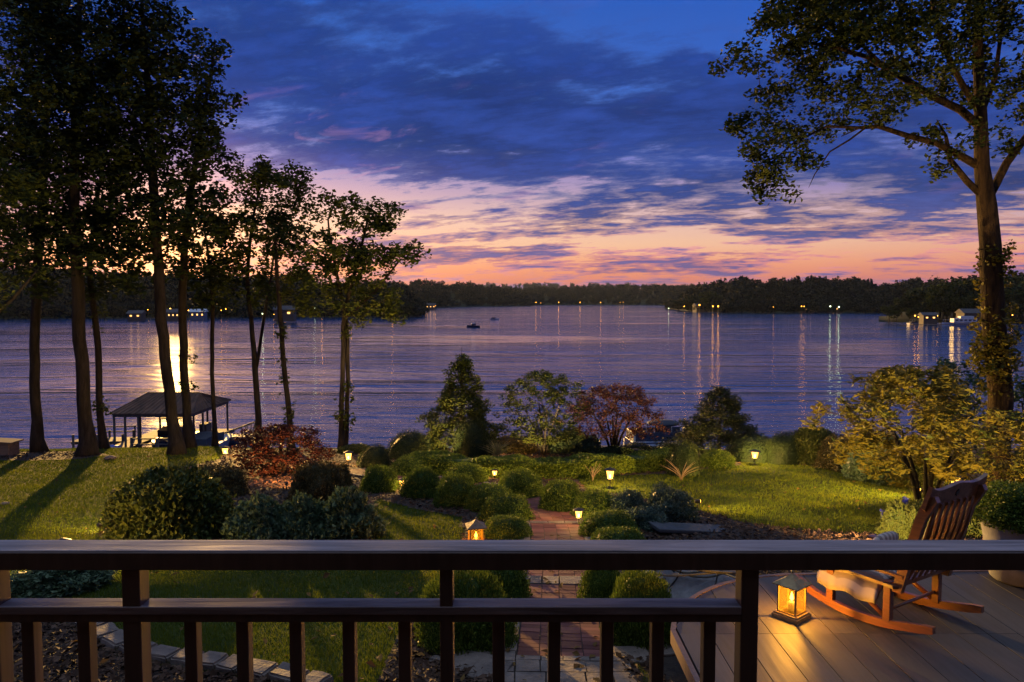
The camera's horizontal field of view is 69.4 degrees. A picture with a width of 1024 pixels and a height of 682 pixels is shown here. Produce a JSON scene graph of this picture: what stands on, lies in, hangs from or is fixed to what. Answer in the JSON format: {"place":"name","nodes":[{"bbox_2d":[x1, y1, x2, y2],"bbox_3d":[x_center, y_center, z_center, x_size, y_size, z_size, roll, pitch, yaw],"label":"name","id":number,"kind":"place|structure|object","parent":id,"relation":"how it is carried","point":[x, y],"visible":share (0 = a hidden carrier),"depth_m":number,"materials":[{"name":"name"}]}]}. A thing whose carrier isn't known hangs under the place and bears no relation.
{"place":"outdoors","nodes":[
{"label":"outdoors","id":0,"kind":"place"},
{"bbox_2d":[0,312,420,318],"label":"hills","id":1,"kind":"structure","parent":0,"point":[63,316],"depth_m":403.83,"materials":[{"name":"green plant"}]},
{"bbox_2d":[0,267,429,318],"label":"shore wood","id":2,"kind":"object","parent":1,"relation":"on","point":[119,306],"visible":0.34,"depth_m":406.36,"materials":[{"name":"plant"}]},
{"bbox_2d":[253,463,614,681],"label":"brick path","id":3,"kind":"structure","parent":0,"point":[516,653],"depth_m":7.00,"materials":[{"name":"red brick"}]},
{"bbox_2d":[237,463,636,681],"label":"path stones","id":4,"kind":"object","parent":3,"relation":"on","point":[528,668],"visible":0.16,"depth_m":6.24,"materials":[{"name":"grey stone"}]},
{"bbox_2d":[0,446,922,681],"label":"lawn ground","id":5,"kind":"structure","parent":0,"point":[376,571],"depth_m":12.52,"materials":[{"name":"plant"}]},
{"bbox_2d":[0,0,57,312],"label":"maple tree","id":6,"kind":"object","parent":5,"relation":"on","point":[8,188],"visible":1,"depth_m":18.59,"materials":[{"name":"green plant"}]},
{"bbox_2d":[0,0,101,452],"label":"oak tree","id":7,"kind":"object","parent":5,"relation":"on","point":[37,443],"visible":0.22,"depth_m":23.02,"materials":[{"name":"green plant"}]},
{"bbox_2d":[10,570,116,597],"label":"broadleaf bush","id":8,"kind":"object","parent":5,"relation":"on","point":[46,583],"visible":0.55,"depth_m":8.09,"materials":[{"name":"green plant"}]},
{"bbox_2d":[0,0,157,456],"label":"oak tree","id":9,"kind":"object","parent":5,"relation":"on","point":[78,73],"visible":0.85,"depth_m":21.16,"materials":[{"name":"green plant"}]},
{"bbox_2d":[43,158,147,448],"bbox_3d":[-13.182,-1.435,23.917,2.967,10.096,2.504,0,3,0],"label":"oak tree","id":10,"kind":"object","parent":5,"relation":"on","point":[93,292],"visible":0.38,"depth_m":23.93,"materials":[{"name":"green plant"}]},
{"bbox_2d":[100,629,123,650],"bbox_3d":[-3.552,2.713,6.685,0.291,0.099,0.223,2,4,35],"label":"edging stone","id":11,"kind":"object","parent":5,"relation":"on","point":[114,640],"visible":0.58,"depth_m":6.63,"materials":[{"name":"grey stone"}]},
{"bbox_2d":[70,0,226,454],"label":"oak tree","id":12,"kind":"object","parent":5,"relation":"on","point":[155,100],"visible":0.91,"depth_m":21.81,"materials":[{"name":"green plant"}]},
{"bbox_2d":[151,644,181,663],"bbox_3d":[-3.016,2.703,6.384,0.280,0.091,0.213,1,3,19],"label":"edging stone","id":13,"kind":"object","parent":5,"relation":"on","point":[164,654],"visible":0.6,"depth_m":6.33,"materials":[{"name":"grey stone"}]},
{"bbox_2d":[98,460,236,539],"bbox_3d":[-5.170,2.518,11.194,1.931,1.330,1.967,0,3,-7],"label":"broadleaf bush","id":14,"kind":"object","parent":5,"relation":"on","point":[170,502],"visible":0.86,"depth_m":10.70,"materials":[{"name":"green plant"}]},
{"bbox_2d":[146,39,248,448],"bbox_3d":[-10.004,-3.007,23.732,3.280,13.117,2.609,0,3,0],"label":"oak tree","id":15,"kind":"object","parent":5,"relation":"on","point":[181,271],"visible":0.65,"depth_m":23.52,"materials":[{"name":"green plant"}]},
{"bbox_2d":[177,213,249,446],"bbox_3d":[-9.970,-0.340,25.089,2.268,8.117,2.395,0,3,0],"label":"oak tree","id":16,"kind":"object","parent":5,"relation":"on","point":[203,299],"visible":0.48,"depth_m":24.89,"materials":[{"name":"green plant"}]},
{"bbox_2d":[202,651,228,670],"bbox_3d":[-2.535,2.701,6.234,0.236,0.090,0.218,1,3,20],"label":"edging stone","id":17,"kind":"object","parent":5,"relation":"on","point":[211,659],"visible":0.51,"depth_m":6.21,"materials":[{"name":"grey stone"}]},
{"bbox_2d":[236,658,278,677],"bbox_3d":[-2.086,2.698,6.067,0.289,0.096,0.218,1,3,20],"label":"edging stone","id":18,"kind":"object","parent":5,"relation":"on","point":[261,667],"visible":0.43,"depth_m":6.04,"materials":[{"name":"grey stone"}]},
{"bbox_2d":[207,154,319,440],"bbox_3d":[-8.276,-1.205,24.691,3.778,9.853,2.865,0,3,0],"label":"maple tree","id":19,"kind":"object","parent":5,"relation":"on","point":[264,174],"visible":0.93,"depth_m":24.42,"materials":[{"name":"green plant"}]},
{"bbox_2d":[269,662,309,681],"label":"edging stone","id":20,"kind":"object","parent":5,"relation":"on","point":[281,672],"visible":0.62,"depth_m":5.93,"materials":[{"name":"grey stone"}]},
{"bbox_2d":[256,210,324,448],"bbox_3d":[-7.089,-0.313,24.302,1.991,7.878,1.969,1,3,13],"label":"maple tree","id":21,"kind":"object","parent":5,"relation":"on","point":[292,279],"visible":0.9,"depth_m":24.06,"materials":[{"name":"green plant"}]},
{"bbox_2d":[478,513,532,539],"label":"boxwood bush","id":22,"kind":"object","parent":5,"relation":"on","point":[504,527],"visible":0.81,"depth_m":10.95,"materials":[{"name":"green plant"}]},
{"bbox_2d":[410,447,671,478],"bbox_3d":[0.927,3.057,18.468,7.003,0.765,2.126,0,3,-4],"label":"box hedge","id":23,"kind":"object","parent":5,"relation":"on","point":[577,465],"visible":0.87,"depth_m":17.84,"materials":[{"name":"green plant"}]},
{"bbox_2d":[560,382,670,446],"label":"japanese maple","id":24,"kind":"object","parent":5,"relation":"on","point":[626,416],"visible":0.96,"depth_m":21.76,"materials":[{"name":"red plant"}]},
{"bbox_2d":[654,383,767,456],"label":"dark conifer","id":25,"kind":"object","parent":5,"relation":"on","point":[707,425],"visible":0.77,"depth_m":22.22,"materials":[{"name":"green plant"}]},
{"bbox_2d":[670,570,987,681],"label":"deck edge","id":26,"kind":"object","parent":5,"relation":"on","point":[686,664],"visible":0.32,"depth_m":5.68,"materials":[{"name":"brown wood"}]},
{"bbox_2d":[676,571,1023,681],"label":"deck","id":27,"kind":"structure","parent":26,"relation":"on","point":[825,643],"depth_m":5.64,"materials":[{"name":"wood"}]},
{"bbox_2d":[771,570,811,624],"bbox_3d":[2.287,2.065,6.049,0.227,0.391,0.227,-3,4,-39],"label":"lantern","id":28,"kind":"object","parent":27,"relation":"on","point":[790,612],"visible":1,"depth_m":6.01,"materials":[{"name":"metal"}]},
{"bbox_2d":[795,472,987,634],"bbox_3d":[3.116,1.639,6.180,0.810,1.223,1.220,-2,4,-32],"label":"rocking chair","id":29,"kind":"object","parent":27,"relation":"on","point":[952,523],"visible":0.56,"depth_m":5.80,"materials":[{"name":"brown wood"}]},
{"bbox_2d":[817,570,896,603],"bbox_3d":[3.045,1.919,6.258,0.749,0.307,0.600,-2,4,-32],"label":"seat cushion","id":30,"kind":"object","parent":29,"relation":"on","point":[859,588],"visible":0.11,"depth_m":6.01,"materials":[{"name":"fabric"}]},
{"bbox_2d":[980,518,1023,587],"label":"planter","id":31,"kind":"object","parent":27,"relation":"on","point":[1015,578],"visible":0.29,"depth_m":6.71,"materials":[{"name":"ceramic"}]},
{"bbox_2d":[971,479,1023,535],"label":"potted shrub","id":32,"kind":"object","parent":31,"relation":"in","point":[1000,505],"visible":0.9,"depth_m":6.69,"materials":[{"name":"green plant"}]},
{"bbox_2d":[707,0,1023,485],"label":"oak tree","id":33,"kind":"object","parent":5,"relation":"on","point":[994,336],"visible":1,"depth_m":14.68,"materials":[{"name":"green plant"}]},
{"bbox_2d":[421,290,532,307],"bbox_3d":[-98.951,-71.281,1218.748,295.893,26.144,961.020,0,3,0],"label":"hills","id":34,"kind":"structure","parent":0,"point":[464,304],"depth_m":1014.63,"materials":[{"name":"plant"}]},
{"bbox_2d":[361,278,535,306],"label":"distant trees","id":35,"kind":"object","parent":34,"relation":"on","point":[439,292],"visible":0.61,"depth_m":1023.73,"materials":[{"name":"plant"}]},
{"bbox_2d":[0,447,1023,681],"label":"bark mulch","id":36,"kind":"object","parent":0,"point":[59,652],"visible":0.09,"depth_m":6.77,"materials":[{"name":"brown wood"}]},
{"bbox_2d":[0,438,23,455],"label":"storage box","id":37,"kind":"object","parent":36,"relation":"on","point":[9,446],"visible":0.9,"depth_m":22.11,"materials":[{"name":"brown wood"}]},
{"bbox_2d":[197,461,250,496],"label":"azalea bush","id":38,"kind":"object","parent":36,"relation":"on","point":[233,481],"visible":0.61,"depth_m":15.09,"materials":[{"name":"green plant"}]},
{"bbox_2d":[219,490,282,539],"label":"leafy perennial","id":39,"kind":"object","parent":36,"relation":"on","point":[253,519],"visible":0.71,"depth_m":10.80,"materials":[{"name":"green plant"}]},
{"bbox_2d":[230,423,335,477],"bbox_3d":[-5.719,2.667,18.181,2.632,1.334,2.299,2,4,36],"label":"red leaf shrub","id":40,"kind":"object","parent":36,"relation":"on","point":[276,435],"visible":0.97,"depth_m":17.91,"materials":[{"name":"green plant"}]},
{"bbox_2d":[274,490,321,539],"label":"leafy perennial","id":41,"kind":"object","parent":36,"relation":"on","point":[298,519],"visible":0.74,"depth_m":10.89,"materials":[{"name":"green plant"}]},
{"bbox_2d":[286,458,348,502],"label":"azalea bush","id":42,"kind":"object","parent":36,"relation":"on","point":[316,481],"visible":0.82,"depth_m":14.23,"materials":[{"name":"green plant"}]},
{"bbox_2d":[318,484,389,539],"bbox_3d":[-2.545,2.641,11.237,1.223,0.965,1.162,-2,4,-32],"label":"leafy perennial","id":43,"kind":"object","parent":36,"relation":"on","point":[348,513],"visible":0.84,"depth_m":10.97,"materials":[{"name":"green plant"}]},
{"bbox_2d":[295,186,431,449],"bbox_3d":[-4.713,-0.577,23.523,4.278,8.501,2.450,-1,3,-12],"label":"maple tree","id":44,"kind":"object","parent":36,"relation":"on","point":[363,257],"visible":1,"depth_m":23.15,"materials":[{"name":"green plant"}]},
{"bbox_2d":[355,443,393,467],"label":"dome bush","id":45,"kind":"object","parent":36,"relation":"on","point":[377,454],"visible":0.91,"depth_m":19.01,"materials":[{"name":"green plant"}]},
{"bbox_2d":[359,463,399,493],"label":"boxwood bush","id":46,"kind":"object","parent":36,"relation":"on","point":[379,478],"visible":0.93,"depth_m":15.25,"materials":[{"name":"green plant"}]},
{"bbox_2d":[390,453,428,475],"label":"dome bush","id":47,"kind":"object","parent":36,"relation":"on","point":[403,465],"visible":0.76,"depth_m":17.83,"materials":[{"name":"green plant"}]},
{"bbox_2d":[387,427,434,458],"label":"dome bush","id":48,"kind":"object","parent":36,"relation":"on","point":[405,443],"visible":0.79,"depth_m":21.39,"materials":[{"name":"green plant"}]},
{"bbox_2d":[399,465,439,499],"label":"boxwood bush","id":49,"kind":"object","parent":36,"relation":"on","point":[419,483],"visible":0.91,"depth_m":14.60,"materials":[{"name":"green plant"}]},
{"bbox_2d":[0,455,905,681],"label":"fallen leaves","id":50,"kind":"object","parent":36,"relation":"on","point":[370,663],"visible":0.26,"depth_m":6.77,"materials":[{"name":"brown plant"}]},
{"bbox_2d":[432,472,475,508],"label":"boxwood bush","id":51,"kind":"object","parent":36,"relation":"on","point":[452,491],"visible":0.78,"depth_m":13.55,"materials":[{"name":"green plant"}]},
{"bbox_2d":[415,347,510,451],"bbox_3d":[-1.642,1.854,22.716,3.067,3.344,3.173,3,4,38],"label":"evergreen tree","id":52,"kind":"object","parent":36,"relation":"on","point":[465,394],"visible":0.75,"depth_m":22.41,"materials":[{"name":"green plant"}]},
{"bbox_2d":[413,570,519,655],"bbox_3d":[-0.434,2.452,6.867,1.006,0.931,0.994,-1,4,-22],"label":"boxwood bush","id":53,"kind":"object","parent":36,"relation":"on","point":[474,636],"visible":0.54,"depth_m":6.60,"materials":[{"name":"green plant"}]},
{"bbox_2d":[445,462,489,482],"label":"boxwood bush","id":54,"kind":"object","parent":36,"relation":"on","point":[476,472],"visible":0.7,"depth_m":16.61,"materials":[{"name":"green plant"}]},
{"bbox_2d":[450,416,492,457],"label":"dome bush","id":55,"kind":"object","parent":36,"relation":"on","point":[471,437],"visible":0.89,"depth_m":21.33,"materials":[{"name":"green plant"}]},
{"bbox_2d":[463,482,512,512],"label":"boxwood bush","id":56,"kind":"object","parent":36,"relation":"on","point":[479,495],"visible":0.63,"depth_m":13.15,"materials":[{"name":"green plant"}]},
{"bbox_2d":[476,492,535,521],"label":"boxwood bush","id":57,"kind":"object","parent":36,"relation":"on","point":[509,504],"visible":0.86,"depth_m":12.18,"materials":[{"name":"green plant"}]},
{"bbox_2d":[486,570,532,597],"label":"boxwood bush","id":58,"kind":"object","parent":36,"relation":"on","point":[516,584],"visible":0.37,"depth_m":8.07,"materials":[{"name":"green plant"}]},
{"bbox_2d":[494,434,538,454],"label":"bank shrub","id":59,"kind":"object","parent":36,"relation":"on","point":[520,447],"visible":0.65,"depth_m":22.63,"materials":[{"name":"green plant"}]},
{"bbox_2d":[497,467,543,498],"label":"boxwood bush","id":60,"kind":"object","parent":36,"relation":"on","point":[525,483],"visible":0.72,"depth_m":14.42,"materials":[{"name":"green plant"}]},
{"bbox_2d":[493,369,596,454],"bbox_3d":[0.986,2.178,22.253,3.239,2.677,3.098,0,3,0],"label":"garden tree","id":61,"kind":"object","parent":36,"relation":"on","point":[544,426],"visible":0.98,"depth_m":22.14,"materials":[{"name":"green plant"}]},
{"bbox_2d":[538,477,582,511],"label":"boxwood bush","id":62,"kind":"object","parent":36,"relation":"on","point":[558,495],"visible":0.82,"depth_m":13.11,"materials":[{"name":"green plant"}]},
{"bbox_2d":[547,427,601,453],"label":"bank shrub","id":63,"kind":"object","parent":36,"relation":"on","point":[578,444],"visible":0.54,"depth_m":22.64,"materials":[{"name":"green plant"}]},
{"bbox_2d":[569,487,613,516],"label":"boxwood bush","id":64,"kind":"object","parent":36,"relation":"on","point":[589,501],"visible":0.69,"depth_m":12.52,"materials":[{"name":"green plant"}]},
{"bbox_2d":[577,570,619,597],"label":"boxwood bush","id":65,"kind":"object","parent":36,"relation":"on","point":[598,583],"visible":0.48,"depth_m":8.04,"materials":[{"name":"green plant"}]},
{"bbox_2d":[578,508,639,536],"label":"boxwood bush","id":66,"kind":"object","parent":36,"relation":"on","point":[607,518],"visible":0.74,"depth_m":11.13,"materials":[{"name":"green plant"}]},
{"bbox_2d":[591,525,645,539],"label":"boxwood bush","id":67,"kind":"object","parent":36,"relation":"on","point":[614,533],"visible":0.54,"depth_m":10.19,"materials":[{"name":"green plant"}]},
{"bbox_2d":[582,445,669,454],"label":"back hedge","id":68,"kind":"object","parent":36,"relation":"on","point":[615,449],"visible":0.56,"depth_m":20.94,"materials":[{"name":"green plant"}]},
{"bbox_2d":[609,487,645,512],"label":"silver plant","id":69,"kind":"object","parent":36,"relation":"on","point":[626,499],"visible":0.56,"depth_m":12.29,"materials":[{"name":"green plant"}]},
{"bbox_2d":[599,570,671,651],"bbox_3d":[1.183,2.492,6.920,0.785,0.920,0.749,2,4,31],"label":"boxwood bush","id":70,"kind":"object","parent":36,"relation":"on","point":[631,584],"visible":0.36,"depth_m":6.76,"materials":[{"name":"green plant"}]},
{"bbox_2d":[621,505,667,532],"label":"silver plant","id":71,"kind":"object","parent":36,"relation":"on","point":[642,517],"visible":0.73,"depth_m":11.62,"materials":[{"name":"green plant"}]},
{"bbox_2d":[641,481,700,522],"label":"silver plant","id":72,"kind":"object","parent":36,"relation":"on","point":[672,504],"visible":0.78,"depth_m":12.18,"materials":[{"name":"green plant"}]},
{"bbox_2d":[664,438,702,477],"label":"dome bush","id":73,"kind":"object","parent":36,"relation":"on","point":[680,455],"visible":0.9,"depth_m":17.78,"materials":[{"name":"green plant"}]},
{"bbox_2d":[648,521,730,533],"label":"slate slab","id":74,"kind":"structure","parent":36,"relation":"on","point":[674,527],"depth_m":11.40,"materials":[{"name":"grey stone"}]},
{"bbox_2d":[660,570,733,597],"bbox_3d":[1.880,2.494,7.433,1.500,0.470,1.100,0,3,0],"label":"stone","id":75,"kind":"object","parent":36,"relation":"on","point":[684,586],"visible":0.18,"depth_m":7.24,"materials":[{"name":"grey stone"}]},
{"bbox_2d":[654,570,717,587],"bbox_3d":[1.870,2.341,7.402,1.102,0.331,0.738,0,3,0],"label":"cable bundle","id":76,"kind":"object","parent":75,"relation":"on","point":[674,581],"visible":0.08,"depth_m":7.25,"materials":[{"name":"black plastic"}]},
{"bbox_2d":[700,447,736,469],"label":"dome bush","id":77,"kind":"object","parent":36,"relation":"on","point":[712,458],"visible":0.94,"depth_m":19.00,"materials":[{"name":"green plant"}]},
{"bbox_2d":[724,433,773,462],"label":"bank shrub","id":78,"kind":"object","parent":36,"relation":"on","point":[740,448],"visible":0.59,"depth_m":20.52,"materials":[{"name":"green plant"}]},
{"bbox_2d":[764,429,800,464],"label":"bank shrub","id":79,"kind":"object","parent":36,"relation":"on","point":[782,450],"visible":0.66,"depth_m":19.88,"materials":[{"name":"green plant"}]},
{"bbox_2d":[791,427,834,465],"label":"bank shrub","id":80,"kind":"object","parent":36,"relation":"on","point":[809,442],"visible":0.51,"depth_m":19.63,"materials":[{"name":"green plant"}]},
{"bbox_2d":[812,432,854,472],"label":"bank shrub","id":81,"kind":"object","parent":36,"relation":"on","point":[823,460],"visible":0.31,"depth_m":18.70,"materials":[{"name":"green plant"}]},
{"bbox_2d":[840,428,904,485],"bbox_3d":[8.658,2.725,16.993,1.938,1.412,2.039,-2,4,-30],"label":"bank shrub","id":82,"kind":"object","parent":36,"relation":"on","point":[851,470],"visible":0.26,"depth_m":16.76,"materials":[{"name":"green plant"}]},
{"bbox_2d":[874,496,929,539],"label":"flowering shrub","id":83,"kind":"object","parent":36,"relation":"on","point":[898,517],"visible":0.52,"depth_m":10.71,"materials":[{"name":"green plant"}]},
{"bbox_2d":[799,362,1023,505],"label":"golden shrub","id":84,"kind":"object","parent":36,"relation":"on","point":[889,383],"visible":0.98,"depth_m":12.12,"materials":[{"name":"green plant"}]},
{"bbox_2d":[892,433,967,488],"bbox_3d":[9.037,2.700,16.021,1.506,1.377,1.534,-2,4,-37],"label":"bank shrub","id":85,"kind":"object","parent":36,"relation":"on","point":[919,470],"visible":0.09,"depth_m":15.66,"materials":[{"name":"green plant"}]},
{"bbox_2d":[914,357,986,454],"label":"lakeside tree","id":86,"kind":"object","parent":36,"relation":"on","point":[953,365],"visible":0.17,"depth_m":20.96,"materials":[{"name":"green plant"}]},
{"bbox_2d":[918,496,982,537],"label":"broadleaf bush","id":87,"kind":"object","parent":36,"relation":"on","point":[974,529],"visible":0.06,"depth_m":11.14,"materials":[{"name":"green plant"}]},
{"bbox_2d":[965,423,1023,485],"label":"leafy shrub","id":88,"kind":"object","parent":36,"relation":"on","point":[1016,476],"visible":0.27,"depth_m":12.91,"materials":[{"name":"green plant"}]},
{"bbox_2d":[1011,374,1023,464],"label":"lakeside tree","id":89,"kind":"object","parent":36,"relation":"on","point":[1020,386],"visible":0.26,"depth_m":18.99,"materials":[{"name":"green plant"}]},
{"bbox_2d":[0,305,1023,448],"bbox_3d":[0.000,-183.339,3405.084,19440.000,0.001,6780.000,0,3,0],"label":"lake water","id":90,"kind":"structure","parent":0,"point":[779,372],"depth_m":118.55,"materials":[{"name":"blue liquid"}]},
{"bbox_2d":[109,392,234,447],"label":"boathouse","id":91,"kind":"object","parent":90,"relation":"in","point":[149,404],"visible":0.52,"depth_m":48.83,"materials":[{"name":"brown wood"}]},
{"bbox_2d":[195,431,230,446],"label":"motorboat","id":92,"kind":"object","parent":90,"relation":"on","point":[204,438],"visible":0.43,"depth_m":48.37,"materials":[{"name":"plastic"}]},
{"bbox_2d":[623,419,691,446],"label":"pontoon boat","id":93,"kind":"object","parent":90,"relation":"on","point":[668,423],"visible":0.44,"depth_m":49.58,"materials":[{"name":"fabric"}]},
{"bbox_2d":[0,0,1023,288],"label":"sky","id":94,"kind":"structure","parent":0,"point":[562,142],"materials":[{"name":"blue"}]},
{"bbox_2d":[438,644,675,679],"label":"paving","id":95,"kind":"structure","parent":0,"point":[478,660],"depth_m":6.34,"materials":[{"name":"stone"}]},
{"bbox_2d":[535,292,676,304],"bbox_3d":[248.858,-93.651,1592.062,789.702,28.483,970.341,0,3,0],"label":"hills","id":96,"kind":"structure","parent":0,"point":[643,301],"depth_m":1313.54,"materials":[{"name":"green plant"}]},
{"bbox_2d":[486,283,708,304],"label":"wood","id":97,"kind":"object","parent":96,"relation":"on","point":[597,293],"visible":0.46,"depth_m":1383.59,"materials":[{"name":"green plant"}]},
{"bbox_2d":[654,570,735,578],"bbox_3d":[1.953,2.378,7.207,0.940,0.528,1.106,-1,3,-19],"label":"garden hose","id":98,"kind":"object","parent":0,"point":[707,572],"visible":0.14,"depth_m":7.16,"materials":[{"name":"rubber"}]},
{"bbox_2d":[669,308,881,312],"bbox_3d":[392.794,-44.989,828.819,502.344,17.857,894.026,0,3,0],"label":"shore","id":99,"kind":"structure","parent":0,"point":[846,311],"depth_m":540.90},
{"bbox_2d":[664,272,1023,313],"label":"shore wood","id":100,"kind":"object","parent":99,"relation":"on","point":[812,292],"visible":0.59,"depth_m":567.56,"materials":[{"name":"plant"}]},
{"bbox_2d":[879,312,1023,323],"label":"shore ground","id":101,"kind":"structure","parent":0,"point":[904,318],"depth_m":323.17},
{"bbox_2d":[927,283,958,321],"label":"shore tree","id":102,"kind":"object","parent":101,"relation":"on","point":[941,291],"visible":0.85,"depth_m":302.27,"materials":[{"name":"green plant"}]},
{"bbox_2d":[1004,287,1023,317],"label":"shore tree","id":103,"kind":"object","parent":101,"relation":"on","point":[1018,297],"visible":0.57,"depth_m":292.81,"materials":[{"name":"green plant"}]},
{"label":"upper deck","id":104,"kind":"structure","parent":0,"visible":0},
{"bbox_2d":[0,540,1023,681],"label":"deck railing","id":105,"kind":"object","parent":104,"relation":"on","point":[136,609],"visible":1,"depth_m":1.80,"materials":[{"name":"brown wood"}]},
{"bbox_3d":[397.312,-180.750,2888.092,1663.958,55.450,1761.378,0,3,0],"label":"hills","id":106,"kind":"structure","parent":0,"visible":0},
{"bbox_2d":[444,282,689,292],"bbox_3d":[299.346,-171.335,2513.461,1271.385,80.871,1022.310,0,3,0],"label":"distant ridge wood","id":107,"kind":"object","parent":106,"relation":"on","point":[533,284],"visible":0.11,"depth_m":2789.84,"materials":[{"name":"plant"}]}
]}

